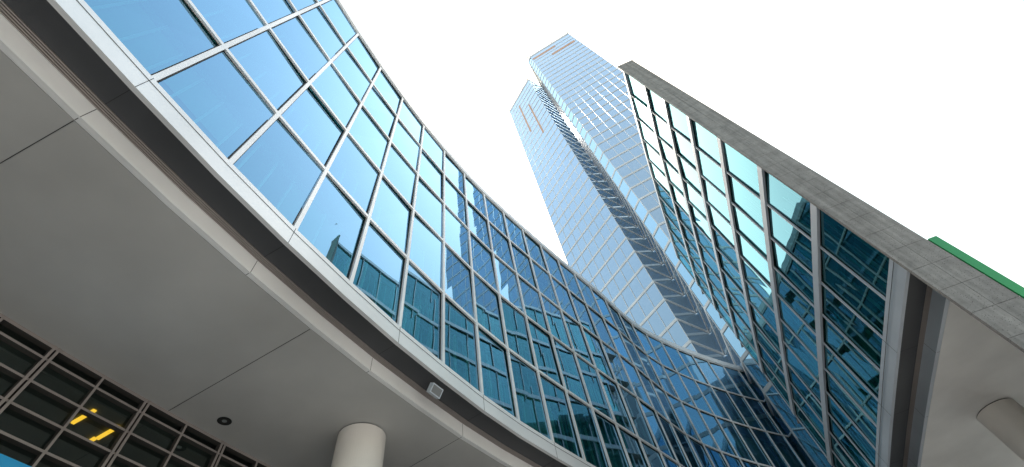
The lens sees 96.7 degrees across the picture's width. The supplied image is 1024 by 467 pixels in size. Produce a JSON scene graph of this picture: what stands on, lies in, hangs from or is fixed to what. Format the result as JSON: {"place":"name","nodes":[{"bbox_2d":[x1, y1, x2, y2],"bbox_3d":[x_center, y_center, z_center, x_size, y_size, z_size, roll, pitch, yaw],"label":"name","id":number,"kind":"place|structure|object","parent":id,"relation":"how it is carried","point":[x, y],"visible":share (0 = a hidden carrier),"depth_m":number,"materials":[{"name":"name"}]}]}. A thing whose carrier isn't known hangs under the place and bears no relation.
{"place":"outdoors","nodes":[
{"label":"outdoors","id":0,"kind":"place"},
{"bbox_2d":[0,50,505,466],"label":"wing soffit","id":1,"kind":"structure","parent":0,"point":[113,268],"depth_m":9.42,"materials":[{"name":"grey concrete"}]},
{"bbox_2d":[217,417,231,424],"bbox_3d":[-7.179,4.686,11.364,0.340,0.004,0.340,-13,-57,0],"label":"downlight","id":2,"kind":"object","parent":1,"relation":"in","point":[224,420],"visible":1,"depth_m":11.36,"materials":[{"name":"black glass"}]},
{"bbox_2d":[84,0,808,466],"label":"window glass","id":3,"kind":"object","parent":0,"point":[220,102],"depth_m":16.21,"materials":[{"name":"blue glass"}]},
{"bbox_2d":[0,0,595,466],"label":"wing fascia","id":4,"kind":"structure","parent":3,"relation":"attached to","point":[82,66],"depth_m":8.82,"materials":[{"name":"grey metal"}]},
{"bbox_2d":[426,382,442,398],"bbox_3d":[-2.037,4.138,12.048,0.252,0.353,0.400,-33,-59,13],"label":"floodlight","id":5,"kind":"object","parent":4,"relation":"attached to","point":[434,390],"visible":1,"depth_m":11.96,"materials":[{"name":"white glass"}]},
{"bbox_2d":[150,0,805,466],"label":"wing frames","id":6,"kind":"structure","parent":3,"relation":"attached to","point":[200,58],"depth_m":19.38,"materials":[{"name":"silver metal"}]},
{"bbox_2d":[342,0,1023,286],"label":"sky","id":7,"kind":"structure","parent":0,"point":[914,109],"materials":[{"name":"white"}]},
{"bbox_2d":[627,74,888,466],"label":"window glass","id":8,"kind":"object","parent":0,"point":[865,261],"depth_m":20.89,"materials":[{"name":"blue glass"}]},
{"bbox_2d":[623,71,885,466],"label":"wing frames","id":9,"kind":"structure","parent":8,"relation":"attached to","point":[817,247],"depth_m":23.12,"materials":[{"name":"grey metal"}]},
{"bbox_2d":[875,258,949,466],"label":"wing fascia","id":10,"kind":"structure","parent":8,"relation":"attached to","point":[916,312],"depth_m":14.48,"materials":[{"name":"grey metal"}]},
{"bbox_2d":[920,301,1023,466],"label":"wing soffit","id":11,"kind":"structure","parent":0,"point":[980,365],"depth_m":15.09,"materials":[{"name":"grey concrete"}]},
{"label":"ground","id":12,"kind":"structure","parent":0,"visible":0},
{"bbox_2d":[0,453,30,466],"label":"blue sign","id":13,"kind":"object","parent":12,"relation":"on","point":[6,461],"depth_m":8.02,"materials":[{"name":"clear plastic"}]},
{"bbox_2d":[0,324,257,466],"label":"ground floor glass","id":14,"kind":"object","parent":12,"relation":"on","point":[22,427],"visible":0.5,"depth_m":9.39,"materials":[{"name":"black glass"}]},
{"bbox_2d":[0,313,271,466],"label":"ground floor frames","id":15,"kind":"structure","parent":12,"relation":"on","point":[111,454],"depth_m":9.62,"materials":[{"name":"grey metal"}]},
{"bbox_2d":[331,423,385,466],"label":"column","id":16,"kind":"structure","parent":12,"relation":"on","point":[360,444],"depth_m":11.57,"materials":[{"name":"white concrete"}]},
{"bbox_2d":[510,80,729,362],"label":"skyscraper windows","id":17,"kind":"structure","parent":12,"relation":"on","point":[676,331],"depth_m":67.71,"materials":[{"name":"blue glass"}]},
{"bbox_2d":[509,79,724,355],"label":"window frames","id":18,"kind":"structure","parent":17,"relation":"attached to","point":[686,344],"depth_m":71.28,"materials":[{"name":"silver metal"}]},
{"bbox_2d":[529,34,832,466],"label":"skyscraper windows","id":19,"kind":"structure","parent":12,"relation":"on","point":[809,450],"depth_m":67.83,"materials":[{"name":"blue glass"}]},
{"bbox_2d":[528,33,797,438],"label":"window frames","id":20,"kind":"structure","parent":19,"relation":"attached to","point":[766,388],"depth_m":73.44,"materials":[{"name":"silver metal"}]},
{"bbox_2d":[617,59,1023,352],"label":"roof parapet","id":21,"kind":"structure","parent":12,"relation":"on","point":[992,305],"depth_m":13.49,"materials":[{"name":"grey concrete"}]},
{"bbox_2d":[928,236,1023,297],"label":"green roof edge","id":22,"kind":"object","parent":21,"relation":"attached to","point":[999,278],"visible":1,"depth_m":11.33,"materials":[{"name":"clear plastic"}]},
{"bbox_2d":[977,398,1023,460],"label":"column","id":23,"kind":"structure","parent":12,"relation":"on","point":[1002,420],"depth_m":15.15,"materials":[{"name":"white concrete"}]}
]}

